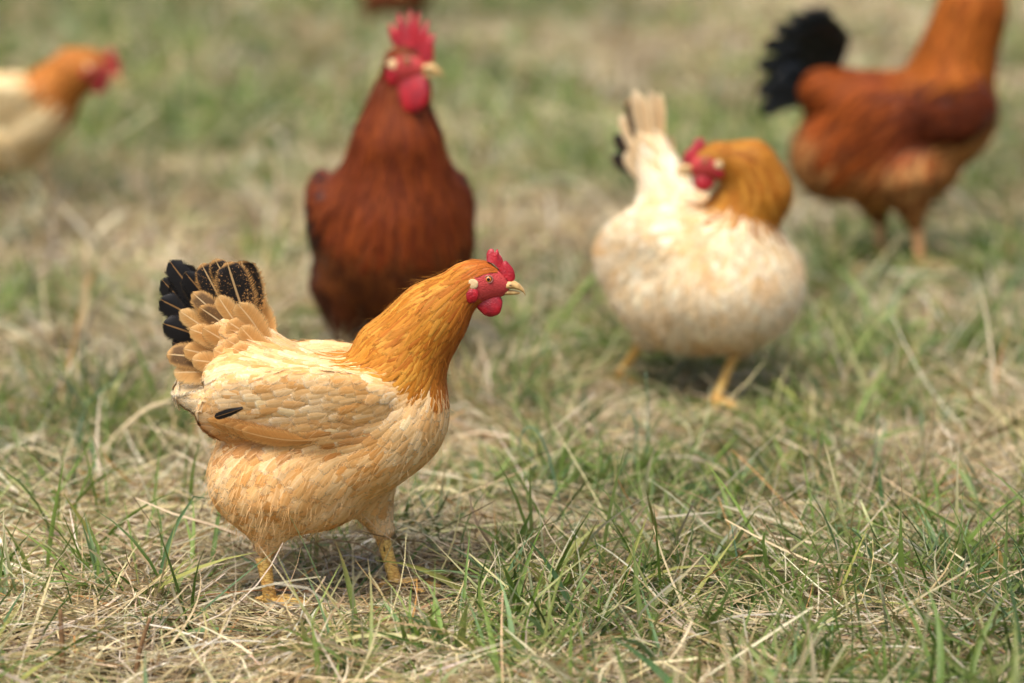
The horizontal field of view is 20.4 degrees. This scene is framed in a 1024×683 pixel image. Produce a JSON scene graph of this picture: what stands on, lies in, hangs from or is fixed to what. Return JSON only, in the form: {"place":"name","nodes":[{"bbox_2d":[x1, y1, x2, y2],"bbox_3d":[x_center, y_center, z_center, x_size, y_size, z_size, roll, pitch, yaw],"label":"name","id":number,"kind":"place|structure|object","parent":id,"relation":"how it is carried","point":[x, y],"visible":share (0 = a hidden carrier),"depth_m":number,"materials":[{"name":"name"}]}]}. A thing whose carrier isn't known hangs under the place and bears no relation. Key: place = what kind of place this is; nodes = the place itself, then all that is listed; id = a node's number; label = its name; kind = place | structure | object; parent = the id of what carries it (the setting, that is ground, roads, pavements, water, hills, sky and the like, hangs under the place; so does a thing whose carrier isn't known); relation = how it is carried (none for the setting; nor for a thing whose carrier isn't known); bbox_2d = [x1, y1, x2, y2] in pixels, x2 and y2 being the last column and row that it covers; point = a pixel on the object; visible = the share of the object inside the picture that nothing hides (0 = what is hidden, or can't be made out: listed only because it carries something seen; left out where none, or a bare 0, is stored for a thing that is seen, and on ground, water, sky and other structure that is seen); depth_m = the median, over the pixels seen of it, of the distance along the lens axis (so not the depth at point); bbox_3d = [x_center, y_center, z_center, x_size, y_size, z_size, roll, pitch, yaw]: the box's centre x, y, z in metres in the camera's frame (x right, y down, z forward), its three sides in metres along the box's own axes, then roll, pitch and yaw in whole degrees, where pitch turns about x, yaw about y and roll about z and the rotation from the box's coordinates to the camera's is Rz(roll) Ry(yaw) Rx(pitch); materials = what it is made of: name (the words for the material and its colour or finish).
{"place":"outdoors","nodes":[
{"label":"outdoors","id":0,"kind":"place"},
{"bbox_2d":[0,0,1023,682],"bbox_3d":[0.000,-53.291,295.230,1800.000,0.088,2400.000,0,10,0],"label":"ground","id":1,"kind":"structure","parent":0,"point":[516,204],"depth_m":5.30,"materials":[{"name":"green plant"}]},
{"bbox_2d":[0,48,122,210],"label":"hen","id":2,"kind":"object","parent":1,"relation":"on","point":[39,106],"visible":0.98,"depth_m":6.37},
{"bbox_2d":[58,609,65,677],"bbox_3d":[-0.470,0.320,2.967,0.008,0.085,0.008,0,10,0],"label":"dry stalk","id":3,"kind":"object","parent":1,"relation":"on","point":[61,635],"visible":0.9,"depth_m":2.96,"materials":[{"name":"beige plant"}]},
{"bbox_2d":[100,399,171,460],"bbox_3d":[-0.526,0.128,3.938,0.114,0.099,0.008,0,10,0],"label":"dry stalk","id":4,"kind":"object","parent":1,"relation":"on","point":[125,426],"visible":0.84,"depth_m":3.93,"materials":[{"name":"beige plant"}]},
{"bbox_2d":[133,618,150,677],"bbox_3d":[-0.387,0.325,2.967,0.023,0.076,0.007,0,10,0],"label":"dry stalk","id":5,"kind":"object","parent":1,"relation":"on","point":[138,656],"visible":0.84,"depth_m":2.96,"materials":[{"name":"brown plant"}]},
{"bbox_2d":[159,248,525,613],"bbox_3d":[-0.191,0.097,3.225,0.414,0.408,0.212,0,10,0],"label":"hen","id":6,"kind":"object","parent":1,"relation":"on","point":[313,436],"visible":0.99,"depth_m":3.17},
{"bbox_2d":[300,8,478,374],"bbox_3d":[-0.201,-0.247,4.570,0.292,0.594,0.429,-2,11,-10],"label":"rooster","id":7,"kind":"object","parent":1,"relation":"on","point":[389,207],"visible":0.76,"depth_m":4.39,"materials":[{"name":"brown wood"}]},
{"bbox_2d":[362,0,429,39],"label":"hen","id":8,"kind":"object","parent":1,"relation":"on","point":[377,7],"visible":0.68,"depth_m":11.28,"materials":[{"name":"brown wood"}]},
{"bbox_2d":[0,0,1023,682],"bbox_3d":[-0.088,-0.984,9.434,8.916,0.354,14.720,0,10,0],"label":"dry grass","id":9,"kind":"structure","parent":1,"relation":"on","point":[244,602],"depth_m":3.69,"materials":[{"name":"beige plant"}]},
{"bbox_2d":[518,427,561,510],"bbox_3d":[0.037,0.173,3.641,0.060,0.132,0.003,0,10,0],"label":"grass blade","id":10,"kind":"object","parent":1,"relation":"on","point":[552,471],"visible":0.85,"depth_m":3.64,"materials":[{"name":"green plant"}]},
{"bbox_2d":[623,410,637,486],"bbox_3d":[0.159,0.150,3.810,0.022,0.118,0.003,0,10,0],"label":"grass blade","id":11,"kind":"object","parent":1,"relation":"on","point":[635,436],"visible":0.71,"depth_m":3.80,"materials":[{"name":"green plant"}]},
{"bbox_2d":[643,372,648,488],"bbox_3d":[0.178,0.127,3.785,0.008,0.175,0.003,0,10,0],"label":"grass blade","id":12,"kind":"object","parent":1,"relation":"on","point":[648,420],"visible":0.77,"depth_m":3.78,"materials":[{"name":"green plant"}]},
{"bbox_2d":[532,608,793,682],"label":"grass tuft","id":13,"kind":"object","parent":1,"relation":"on","point":[677,671],"visible":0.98,"depth_m":2.61,"materials":[{"name":"green plant"}]},
{"bbox_2d":[588,89,809,411],"bbox_3d":[0.285,-0.147,4.365,0.257,0.465,0.393,-7,13,-35],"label":"hen","id":14,"kind":"object","parent":1,"relation":"on","point":[685,263],"visible":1,"depth_m":4.25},
{"bbox_2d":[731,524,740,584],"bbox_3d":[0.262,0.259,3.301,0.016,0.095,0.003,0,10,0],"label":"grass blade","id":15,"kind":"object","parent":1,"relation":"on","point":[735,551],"visible":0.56,"depth_m":3.30,"materials":[{"name":"green plant"}]},
{"bbox_2d":[655,618,853,682],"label":"grass tuft","id":16,"kind":"object","parent":1,"relation":"on","point":[729,680],"visible":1,"depth_m":2.53,"materials":[{"name":"green plant"}]},
{"bbox_2d":[871,414,878,494],"bbox_3d":[0.472,0.158,3.709,0.008,0.130,0.003,0,10,0],"label":"grass blade","id":17,"kind":"object","parent":1,"relation":"on","point":[875,450],"visible":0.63,"depth_m":3.71,"materials":[{"name":"green plant"}]},
{"bbox_2d":[756,0,1007,269],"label":"rooster","id":18,"kind":"object","parent":1,"relation":"on","point":[910,141],"visible":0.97,"depth_m":5.56,"materials":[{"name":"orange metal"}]}
]}

